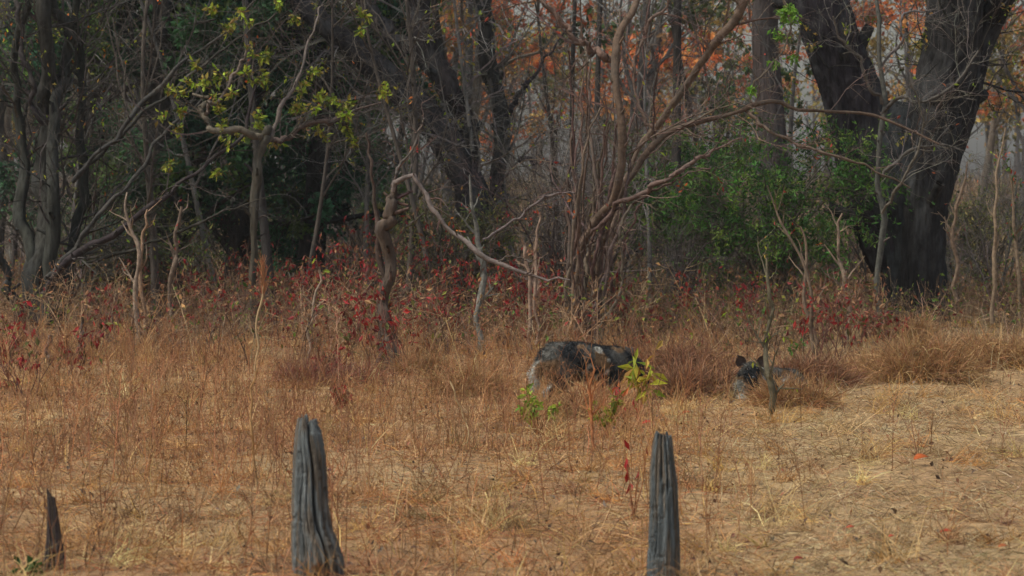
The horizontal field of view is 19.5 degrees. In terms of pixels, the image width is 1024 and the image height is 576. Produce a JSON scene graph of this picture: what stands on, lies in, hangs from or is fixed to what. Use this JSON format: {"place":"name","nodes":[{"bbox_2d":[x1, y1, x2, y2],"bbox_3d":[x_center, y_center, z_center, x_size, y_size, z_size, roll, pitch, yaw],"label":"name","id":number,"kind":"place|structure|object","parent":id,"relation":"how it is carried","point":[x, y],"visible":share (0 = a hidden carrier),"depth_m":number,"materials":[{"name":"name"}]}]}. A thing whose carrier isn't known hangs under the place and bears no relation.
{"place":"outdoors","nodes":[
{"label":"outdoors","id":0,"kind":"place"},
{"bbox_2d":[0,185,1023,575],"bbox_3d":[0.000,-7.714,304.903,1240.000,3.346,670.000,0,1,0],"label":"ground","id":1,"kind":"structure","parent":0,"point":[836,475],"depth_m":16.54,"materials":[{"name":"plant"}]},
{"bbox_2d":[0,0,74,279],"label":"yellow leaved tree","id":2,"kind":"object","parent":1,"relation":"on","point":[3,108],"visible":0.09,"depth_m":51.91,"materials":[{"name":"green plant"}]},
{"bbox_2d":[0,322,85,395],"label":"crimson shrub","id":3,"kind":"object","parent":1,"relation":"on","point":[22,360],"visible":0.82,"depth_m":24.03,"materials":[{"name":"red plant"}]},
{"bbox_2d":[41,488,65,571],"bbox_3d":[-1.936,1.052,12.595,0.137,0.417,0.091,0,1,0],"label":"tree stump","id":4,"kind":"object","parent":1,"relation":"on","point":[53,512],"visible":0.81,"depth_m":12.58,"materials":[{"name":"grey wood"}]},
{"bbox_2d":[0,173,153,322],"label":"bare shrub","id":5,"kind":"object","parent":1,"relation":"on","point":[81,262],"visible":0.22,"depth_m":41.36,"materials":[{"name":"brown plant"}]},
{"bbox_2d":[46,317,112,374],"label":"crimson shrub","id":6,"kind":"object","parent":1,"relation":"on","point":[108,324],"visible":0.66,"depth_m":27.90,"materials":[{"name":"red plant"}]},
{"bbox_2d":[0,0,201,325],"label":"evergreen tree","id":7,"kind":"object","parent":1,"relation":"on","point":[92,207],"visible":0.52,"depth_m":39.89,"materials":[{"name":"brown plant"}]},
{"bbox_2d":[0,0,204,318],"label":"bare tree","id":8,"kind":"object","parent":1,"relation":"on","point":[90,61],"visible":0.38,"depth_m":41.83,"materials":[{"name":"brown plant"}]},
{"bbox_2d":[0,0,251,312],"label":"evergreen tree","id":9,"kind":"object","parent":1,"relation":"on","point":[172,177],"visible":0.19,"depth_m":42.99,"materials":[{"name":"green plant"}]},
{"bbox_2d":[109,192,147,345],"bbox_3d":[-4.219,-0.206,32.903,0.298,1.699,0.554,-1,2,-24],"label":"sapling","id":10,"kind":"object","parent":1,"relation":"on","point":[138,268],"visible":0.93,"depth_m":32.89,"materials":[{"name":"brown plant"}]},
{"bbox_2d":[61,0,217,323],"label":"bare tree","id":11,"kind":"object","parent":1,"relation":"on","point":[153,262],"visible":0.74,"depth_m":39.90,"materials":[{"name":"grey plant"}]},
{"bbox_2d":[56,175,227,317],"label":"leafy bush","id":12,"kind":"object","parent":1,"relation":"on","point":[166,212],"visible":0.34,"depth_m":41.65,"materials":[{"name":"green plant"}]},
{"bbox_2d":[0,0,319,325],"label":"many stemmed thicket","id":13,"kind":"object","parent":1,"relation":"on","point":[45,242],"visible":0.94,"depth_m":38.04,"materials":[{"name":"brown plant"}]},
{"bbox_2d":[1,0,325,317],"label":"evergreen tree","id":14,"kind":"object","parent":1,"relation":"on","point":[200,126],"visible":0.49,"depth_m":42.56,"materials":[{"name":"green plant"}]},
{"bbox_2d":[157,193,195,344],"bbox_3d":[-3.791,-0.222,34.010,0.425,1.738,0.327,-1,2,-41],"label":"sapling","id":15,"kind":"object","parent":1,"relation":"on","point":[175,250],"visible":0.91,"depth_m":33.95,"materials":[{"name":"brown plant"}]},
{"bbox_2d":[57,0,310,316],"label":"bare tree","id":16,"kind":"object","parent":1,"relation":"on","point":[195,201],"visible":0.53,"depth_m":41.81,"materials":[{"name":"brown plant"}]},
{"bbox_2d":[104,91,325,293],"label":"evergreen shrub","id":17,"kind":"object","parent":1,"relation":"on","point":[237,229],"visible":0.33,"depth_m":44.16,"materials":[{"name":"brown plant"}]},
{"bbox_2d":[125,0,364,305],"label":"evergreen tree","id":18,"kind":"object","parent":1,"relation":"on","point":[327,209],"visible":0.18,"depth_m":45.60,"materials":[{"name":"green plant"}]},
{"bbox_2d":[242,0,279,325],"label":"bare tree","id":19,"kind":"object","parent":1,"relation":"on","point":[265,249],"visible":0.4,"depth_m":38.94,"materials":[{"name":"grey plant"}]},
{"bbox_2d":[128,0,402,334],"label":"curved limb tree","id":20,"kind":"object","parent":1,"relation":"on","point":[267,137],"visible":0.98,"depth_m":36.95,"materials":[{"name":"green plant"}]},
{"bbox_2d":[241,256,379,338],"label":"crimson shrub","id":21,"kind":"object","parent":1,"relation":"on","point":[308,272],"visible":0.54,"depth_m":33.63,"materials":[{"name":"red plant"}]},
{"bbox_2d":[291,414,344,575],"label":"tree stump","id":22,"kind":"object","parent":1,"relation":"on","point":[311,528],"visible":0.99,"depth_m":12.30,"materials":[{"name":"grey wood"}]},
{"bbox_2d":[202,0,451,310],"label":"evergreen tree","id":23,"kind":"object","parent":1,"relation":"on","point":[304,247],"visible":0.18,"depth_m":45.82,"materials":[{"name":"green plant"}]},
{"bbox_2d":[265,347,397,388],"bbox_3d":[-1.570,0.783,26.108,1.280,0.566,1.028,0,1,0],"label":"grass mound","id":24,"kind":"object","parent":1,"relation":"on","point":[333,371],"depth_m":25.99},
{"bbox_2d":[234,0,430,315],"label":"bare tree","id":25,"kind":"object","parent":1,"relation":"on","point":[323,192],"visible":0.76,"depth_m":40.76,"materials":[{"name":"brown plant"}]},
{"bbox_2d":[285,230,426,333],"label":"crimson shrub","id":26,"kind":"object","parent":1,"relation":"on","point":[344,261],"visible":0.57,"depth_m":34.94,"materials":[{"name":"red plant"}]},
{"bbox_2d":[282,0,442,245],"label":"evergreen tree","id":27,"kind":"object","parent":1,"relation":"on","point":[381,186],"visible":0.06,"depth_m":59.06,"materials":[{"name":"green plant"}]},
{"bbox_2d":[274,0,461,296],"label":"bare tree","id":28,"kind":"object","parent":1,"relation":"on","point":[366,198],"visible":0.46,"depth_m":42.90,"materials":[{"name":"brown plant"}]},
{"bbox_2d":[319,255,430,364],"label":"crimson shrub","id":29,"kind":"object","parent":1,"relation":"on","point":[348,337],"visible":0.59,"depth_m":28.88,"materials":[{"name":"red plant"}]},
{"bbox_2d":[340,275,420,373],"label":"crimson shrub","id":30,"kind":"object","parent":1,"relation":"on","point":[387,325],"visible":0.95,"depth_m":27.89,"materials":[{"name":"red plant"}]},
{"bbox_2d":[326,203,446,327],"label":"crimson shrub","id":31,"kind":"object","parent":1,"relation":"on","point":[370,247],"visible":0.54,"depth_m":38.24,"materials":[{"name":"red plant"}]},
{"bbox_2d":[296,0,479,324],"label":"bare tree","id":32,"kind":"object","parent":1,"relation":"on","point":[404,172],"visible":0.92,"depth_m":39.03,"materials":[{"name":"brown plant"}]},
{"bbox_2d":[277,96,524,289],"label":"bare shrub","id":33,"kind":"object","parent":1,"relation":"on","point":[362,201],"visible":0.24,"depth_m":46.67,"materials":[{"name":"brown plant"}]},
{"bbox_2d":[193,0,613,318],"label":"leaning tree","id":34,"kind":"object","parent":1,"relation":"on","point":[485,42],"visible":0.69,"depth_m":41.96,"materials":[{"name":"brown plant"}]},
{"bbox_2d":[307,0,522,315],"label":"bare tree","id":35,"kind":"object","parent":1,"relation":"on","point":[412,81],"visible":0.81,"depth_m":40.01,"materials":[{"name":"grey plant"}]},
{"bbox_2d":[374,332,462,375],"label":"grass mound","id":36,"kind":"object","parent":1,"relation":"on","point":[424,361],"depth_m":27.95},
{"bbox_2d":[393,269,468,352],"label":"crimson shrub","id":37,"kind":"object","parent":1,"relation":"on","point":[440,308],"visible":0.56,"depth_m":32.27,"materials":[{"name":"red plant"}]},
{"bbox_2d":[362,180,541,306],"bbox_3d":[-0.777,-0.451,39.987,2.493,2.118,2.321,0,1,0],"label":"leafy bush","id":38,"kind":"object","parent":1,"relation":"on","point":[472,256],"visible":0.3,"depth_m":39.70,"materials":[{"name":"green plant"}]},
{"bbox_2d":[316,0,595,122],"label":"woodland tree","id":39,"kind":"object","parent":1,"relation":"on","point":[584,23],"visible":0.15,"depth_m":59.56,"materials":[{"name":"brown plant"}]},
{"bbox_2d":[372,0,547,196],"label":"bare tree","id":40,"kind":"object","parent":1,"relation":"on","point":[469,122],"visible":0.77,"depth_m":41.69,"materials":[{"name":"brown plant"}]},
{"bbox_2d":[398,166,528,330],"bbox_3d":[-0.604,-0.505,38.897,1.894,2.208,2.273,0,1,0],"label":"bare shrub","id":41,"kind":"object","parent":1,"relation":"on","point":[441,249],"visible":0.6,"depth_m":38.64,"materials":[{"name":"brown plant"}]},
{"bbox_2d":[364,3,563,272],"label":"bare shrub","id":42,"kind":"object","parent":1,"relation":"on","point":[449,183],"visible":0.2,"depth_m":50.50,"materials":[{"name":"brown plant"}]},
{"bbox_2d":[410,348,524,396],"bbox_3d":[-0.393,0.817,25.096,1.031,0.644,0.871,0,1,0],"label":"grass mound","id":43,"kind":"object","parent":1,"relation":"on","point":[458,375],"depth_m":25.00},
{"bbox_2d":[365,85,574,371],"bbox_3d":[-0.352,-0.548,28.414,2.177,2.783,1.127,0,2,19],"label":"broken stem","id":44,"kind":"object","parent":1,"relation":"on","point":[384,242],"visible":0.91,"depth_m":28.41,"materials":[{"name":"brown plant"}]},
{"bbox_2d":[408,196,531,323],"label":"crimson shrub","id":45,"kind":"object","parent":1,"relation":"on","point":[426,258],"visible":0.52,"depth_m":38.13,"materials":[{"name":"red plant"}]},
{"bbox_2d":[455,174,494,354],"bbox_3d":[-0.379,-0.243,32.025,0.467,1.951,0.308,0,1,0],"label":"sapling","id":46,"kind":"object","parent":1,"relation":"on","point":[482,262],"visible":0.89,"depth_m":31.99,"materials":[{"name":"brown plant"}]},
{"bbox_2d":[442,0,537,248],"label":"woodland tree","id":47,"kind":"object","parent":1,"relation":"on","point":[456,64],"visible":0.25,"depth_m":78.11,"materials":[{"name":"brown plant"}]},
{"bbox_2d":[437,0,543,229],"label":"woodland tree","id":48,"kind":"object","parent":1,"relation":"on","point":[468,18],"visible":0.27,"depth_m":64.98,"materials":[{"name":"brown plant"}]},
{"bbox_2d":[465,240,551,345],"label":"crimson shrub","id":49,"kind":"object","parent":1,"relation":"on","point":[504,285],"visible":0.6,"depth_m":33.46,"materials":[{"name":"red plant"}]},
{"bbox_2d":[445,2,575,162],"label":"woodland tree","id":50,"kind":"object","parent":1,"relation":"on","point":[536,64],"visible":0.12,"depth_m":95.36,"materials":[{"name":"brown plant"}]},
{"bbox_2d":[0,303,1023,575],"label":"grass tufts","id":51,"kind":"object","parent":1,"relation":"on","point":[472,515],"visible":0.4,"depth_m":15.71,"materials":[{"name":"plant"}]},
{"bbox_2d":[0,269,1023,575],"bbox_3d":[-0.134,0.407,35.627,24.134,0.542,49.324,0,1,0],"label":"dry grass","id":52,"kind":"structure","parent":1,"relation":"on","point":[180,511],"depth_m":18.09,"materials":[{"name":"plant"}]},
{"bbox_2d":[0,165,1023,305],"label":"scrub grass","id":53,"kind":"structure","parent":1,"relation":"on","point":[955,192],"depth_m":101.26,"materials":[{"name":"plant"}]},
{"bbox_2d":[0,271,1023,575],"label":"dry weeds","id":54,"kind":"object","parent":1,"relation":"on","point":[162,409],"visible":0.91,"depth_m":18.86,"materials":[{"name":"brown plant"}]},
{"bbox_2d":[0,341,1023,575],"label":"leaf litter","id":55,"kind":"object","parent":1,"relation":"on","point":[694,557],"visible":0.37,"depth_m":16.09,"materials":[{"name":"plant"}]},
{"bbox_2d":[0,233,1023,366],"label":"undergrowth","id":56,"kind":"object","parent":1,"relation":"on","point":[245,307],"depth_m":34.06,"materials":[{"name":"plant"}]},
{"bbox_2d":[441,0,588,307],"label":"bare tree","id":57,"kind":"object","parent":1,"relation":"on","point":[491,84],"visible":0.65,"depth_m":42.92,"materials":[{"name":"brown plant"}]},
{"bbox_2d":[420,0,618,285],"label":"bare tree","id":58,"kind":"object","parent":1,"relation":"on","point":[548,107],"visible":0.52,"depth_m":46.96,"materials":[{"name":"brown plant"}]},
{"bbox_2d":[16,1,1023,183],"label":"woods","id":59,"kind":"object","parent":1,"relation":"on","point":[1017,161],"visible":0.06,"depth_m":217.74,"materials":[{"name":"grey plant"}]},
{"bbox_2d":[402,59,650,324],"bbox_3d":[0.173,-1.119,37.445,2.799,3.460,3.321,1,2,41],"label":"bare shrub","id":60,"kind":"object","parent":1,"relation":"on","point":[552,232],"visible":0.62,"depth_m":37.38,"materials":[{"name":"brown plant"}]},
{"bbox_2d":[491,367,654,420],"bbox_3d":[0.465,0.864,22.225,1.274,0.633,1.003,0,1,0],"label":"grass mound","id":61,"kind":"object","parent":1,"relation":"on","point":[563,400],"depth_m":22.13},
{"bbox_2d":[517,0,649,231],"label":"woodland tree","id":62,"kind":"object","parent":1,"relation":"on","point":[609,47],"visible":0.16,"depth_m":93.41,"materials":[{"name":"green plant"}]},
{"bbox_2d":[448,53,723,331],"bbox_3d":[0.634,-1.201,37.227,3.668,3.666,4.100,1,2,25],"label":"bare shrub","id":63,"kind":"object","parent":1,"relation":"on","point":[587,172],"visible":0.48,"depth_m":37.42,"materials":[{"name":"brown plant"}]},
{"bbox_2d":[526,340,649,406],"bbox_3d":[0.609,0.684,23.274,1.042,0.593,0.353,0,1,-16],"label":"wild dog","id":64,"kind":"object","parent":1,"relation":"on","point":[615,355],"visible":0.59,"depth_m":23.14},
{"bbox_2d":[454,20,736,277],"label":"bare shrub","id":65,"kind":"object","parent":1,"relation":"on","point":[521,251],"visible":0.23,"depth_m":49.30,"materials":[{"name":"brown plant"}]},
{"bbox_2d":[513,86,737,305],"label":"bare shrub","id":66,"kind":"object","parent":1,"relation":"on","point":[627,256],"visible":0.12,"depth_m":46.05,"materials":[{"name":"brown plant"}]},
{"bbox_2d":[545,0,735,321],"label":"bare tree","id":67,"kind":"object","parent":1,"relation":"on","point":[644,100],"visible":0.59,"depth_m":41.20,"materials":[{"name":"brown plant"}]},
{"bbox_2d":[617,340,667,420],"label":"leafy plant","id":68,"kind":"object","parent":1,"relation":"on","point":[633,374],"visible":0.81,"depth_m":21.41,"materials":[{"name":"green plant"}]},
{"bbox_2d":[542,0,762,281],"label":"woodland tree","id":69,"kind":"object","parent":1,"relation":"on","point":[720,8],"visible":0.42,"depth_m":55.15,"materials":[{"name":"brown plant"}]},
{"bbox_2d":[576,0,732,236],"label":"woodland tree","id":70,"kind":"object","parent":1,"relation":"on","point":[712,36],"visible":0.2,"depth_m":84.77,"materials":[{"name":"orange plant"}]},
{"bbox_2d":[646,431,679,575],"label":"tree stump","id":71,"kind":"object","parent":1,"relation":"on","point":[664,529],"visible":0.98,"depth_m":12.41,"materials":[{"name":"grey wood"}]},
{"bbox_2d":[671,0,682,316],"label":"shade tree","id":72,"kind":"object","parent":1,"relation":"on","point":[676,150],"visible":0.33,"depth_m":40.97,"materials":[{"name":"grey plant"}]},
{"bbox_2d":[608,0,751,261],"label":"woodland tree","id":73,"kind":"object","parent":1,"relation":"on","point":[713,58],"visible":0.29,"depth_m":69.71,"materials":[{"name":"brown plant"}]},
{"bbox_2d":[573,80,791,315],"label":"leafy bush","id":74,"kind":"object","parent":1,"relation":"on","point":[659,203],"visible":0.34,"depth_m":42.66,"materials":[{"name":"green plant"}]},
{"bbox_2d":[609,324,757,377],"bbox_3d":[1.499,0.706,27.532,1.694,0.754,1.209,0,1,0],"label":"grass mound","id":75,"kind":"object","parent":1,"relation":"on","point":[658,353],"depth_m":27.41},
{"bbox_2d":[425,0,945,343],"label":"multi stem shrub","id":76,"kind":"object","parent":1,"relation":"on","point":[604,218],"visible":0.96,"depth_m":33.32,"materials":[{"name":"brown plant"}]},
{"bbox_2d":[625,201,751,333],"bbox_3d":[2.139,-0.213,37.178,1.437,1.745,2.114,0,1,-16],"label":"bare shrub","id":77,"kind":"object","parent":1,"relation":"on","point":[677,261],"visible":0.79,"depth_m":37.17,"materials":[{"name":"brown plant"}]},
{"bbox_2d":[635,346,746,401],"bbox_3d":[1.508,0.785,23.865,1.202,0.666,0.938,0,1,0],"label":"grass mound","id":78,"kind":"object","parent":1,"relation":"on","point":[706,377],"depth_m":23.73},
{"bbox_2d":[602,0,785,296],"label":"bare tree","id":79,"kind":"object","parent":1,"relation":"on","point":[707,82],"visible":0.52,"depth_m":45.79,"materials":[{"name":"brown plant"}]},
{"bbox_2d":[660,177,777,325],"bbox_3d":[2.819,-0.437,39.544,1.896,2.099,1.429,1,2,33],"label":"bare shrub","id":80,"kind":"object","parent":1,"relation":"on","point":[734,264],"visible":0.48,"depth_m":39.47,"materials":[{"name":"brown plant"}]},
{"bbox_2d":[682,0,804,194],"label":"woodland tree","id":81,"kind":"object","parent":1,"relation":"on","point":[730,34],"visible":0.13,"depth_m":122.56,"materials":[{"name":"orange plant"}]},
{"bbox_2d":[714,266,785,343],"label":"crimson shrub","id":82,"kind":"object","parent":1,"relation":"on","point":[750,293],"visible":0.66,"depth_m":33.68,"materials":[{"name":"red plant"}]},
{"bbox_2d":[692,0,827,243],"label":"moss leaved tree","id":83,"kind":"object","parent":1,"relation":"on","point":[758,6],"visible":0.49,"depth_m":61.75,"materials":[{"name":"brown plant"}]},
{"bbox_2d":[722,230,799,419],"bbox_3d":[1.767,0.296,21.223,0.470,1.463,0.397,-1,2,-32],"label":"sapling","id":84,"kind":"object","parent":1,"relation":"on","point":[770,380],"visible":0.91,"depth_m":21.24,"materials":[{"name":"brown plant"}]},
{"bbox_2d":[732,355,807,399],"bbox_3d":[2.045,0.726,23.622,0.460,0.412,0.925,1,2,42],"label":"wild dog","id":85,"kind":"object","parent":1,"relation":"on","point":[747,372],"visible":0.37,"depth_m":23.47},
{"bbox_2d":[627,103,937,320],"bbox_3d":[3.438,-0.947,39.538,3.842,3.085,3.636,1,2,34],"label":"leafy bush","id":86,"kind":"object","parent":1,"relation":"on","point":[843,181],"visible":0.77,"depth_m":39.11,"materials":[{"name":"green plant"}]},
{"bbox_2d":[732,366,853,409],"bbox_3d":[2.125,0.851,22.458,0.958,0.548,0.713,0,1,0],"label":"grass mound","id":87,"kind":"object","parent":1,"relation":"on","point":[814,395],"depth_m":22.39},
{"bbox_2d":[717,0,876,316],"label":"bare tree","id":88,"kind":"object","parent":1,"relation":"on","point":[791,117],"visible":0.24,"depth_m":43.97,"materials":[{"name":"brown plant"}]},
{"bbox_2d":[767,185,831,360],"bbox_3d":[2.776,-0.105,28.997,0.590,1.807,0.310,0,1,-11],"label":"sapling","id":89,"kind":"object","parent":1,"relation":"on","point":[810,324],"visible":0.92,"depth_m":28.96,"materials":[{"name":"brown plant"}]},
{"bbox_2d":[748,338,889,389],"bbox_3d":[2.567,0.768,25.614,1.375,0.730,0.981,0,1,0],"label":"grass mound","id":90,"kind":"object","parent":1,"relation":"on","point":[806,364],"depth_m":25.52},
{"bbox_2d":[775,268,889,356],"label":"russet shrub","id":91,"kind":"object","parent":1,"relation":"on","point":[817,291],"visible":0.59,"depth_m":30.12,"materials":[{"name":"red plant"}]},
{"bbox_2d":[784,267,887,359],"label":"crimson shrub","id":92,"kind":"object","parent":1,"relation":"on","point":[821,318],"visible":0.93,"depth_m":28.82,"materials":[{"name":"red plant"}]},
{"bbox_2d":[816,200,864,345],"bbox_3d":[3.616,-0.166,32.988,0.555,1.612,0.386,0,1,0],"label":"sapling","id":93,"kind":"object","parent":1,"relation":"on","point":[839,263],"visible":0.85,"depth_m":32.97,"materials":[{"name":"brown plant"}]},
{"bbox_2d":[817,267,896,352],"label":"russet shrub","id":94,"kind":"object","parent":1,"relation":"on","point":[872,307],"visible":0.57,"depth_m":32.29,"materials":[{"name":"red plant"}]},
{"bbox_2d":[812,0,924,152],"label":"woodland tree","id":95,"kind":"object","parent":1,"relation":"on","point":[904,22],"visible":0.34,"depth_m":76.50,"materials":[{"name":"orange plant"}]},
{"bbox_2d":[751,0,1023,323],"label":"twin trunk tree","id":96,"kind":"object","parent":1,"relation":"on","point":[914,248],"visible":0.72,"depth_m":39.61,"materials":[{"name":"black plant"}]},
{"bbox_2d":[850,0,925,98],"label":"woodland tree","id":97,"kind":"object","parent":1,"relation":"on","point":[865,7],"visible":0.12,"depth_m":92.98,"materials":[{"name":"orange plant"}]},
{"bbox_2d":[782,0,1022,330],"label":"slender bare tree","id":98,"kind":"object","parent":1,"relation":"on","point":[886,106],"visible":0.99,"depth_m":37.20,"materials":[{"name":"grey plant"}]},
{"bbox_2d":[843,316,1004,385],"bbox_3d":[3.549,0.668,26.262,1.594,0.898,1.200,0,1,0],"label":"grass mound","id":99,"kind":"object","parent":1,"relation":"on","point":[915,357],"depth_m":26.10,"materials":[{"name":"plant"}]},
{"bbox_2d":[931,162,967,301],"bbox_3d":[5.552,-0.713,37.918,0.471,1.784,0.199,0,1,0],"label":"sapling","id":100,"kind":"object","parent":1,"relation":"on","point":[952,238],"visible":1,"depth_m":37.91,"materials":[{"name":"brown plant"}]},
{"bbox_2d":[942,318,1023,371],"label":"grass mound","id":101,"kind":"object","parent":1,"relation":"on","point":[1007,352],"depth_m":27.86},
{"bbox_2d":[945,140,1023,312],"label":"bare shrub","id":102,"kind":"object","parent":1,"relation":"on","point":[1008,236],"visible":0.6,"depth_m":43.74,"materials":[{"name":"brown plant"}]},
{"bbox_2d":[946,154,1023,299],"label":"leafy bush","id":103,"kind":"object","parent":1,"relation":"on","point":[971,220],"visible":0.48,"depth_m":46.73,"materials":[{"name":"green plant"}]},
{"bbox_2d":[976,2,1023,217],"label":"woodland tree","id":104,"kind":"object","parent":1,"relation":"on","point":[992,142],"visible":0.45,"depth_m":92.06,"materials":[{"name":"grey plant"}]},
{"bbox_2d":[977,0,1023,229],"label":"woodland tree","id":105,"kind":"object","parent":1,"relation":"on","point":[997,99],"visible":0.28,"depth_m":87.21,"materials":[{"name":"orange plant"}]},
{"bbox_2d":[986,119,1020,323],"bbox_3d":[5.882,-0.809,35.948,0.353,2.475,0.336,1,2,41],"label":"sapling","id":106,"kind":"object","parent":1,"relation":"on","point":[994,273],"visible":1,"depth_m":35.89,"materials":[{"name":"brown plant"}]},
{"bbox_2d":[993,146,1023,322],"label":"sapling","id":107,"kind":"object","parent":1,"relation":"on","point":[1013,229],"visible":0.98,"depth_m":36.97,"materials":[{"name":"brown plant"}]},
{"bbox_2d":[14,0,1023,184],"label":"sky","id":108,"kind":"structure","parent":0,"point":[975,145],"materials":[{"name":"grey"}]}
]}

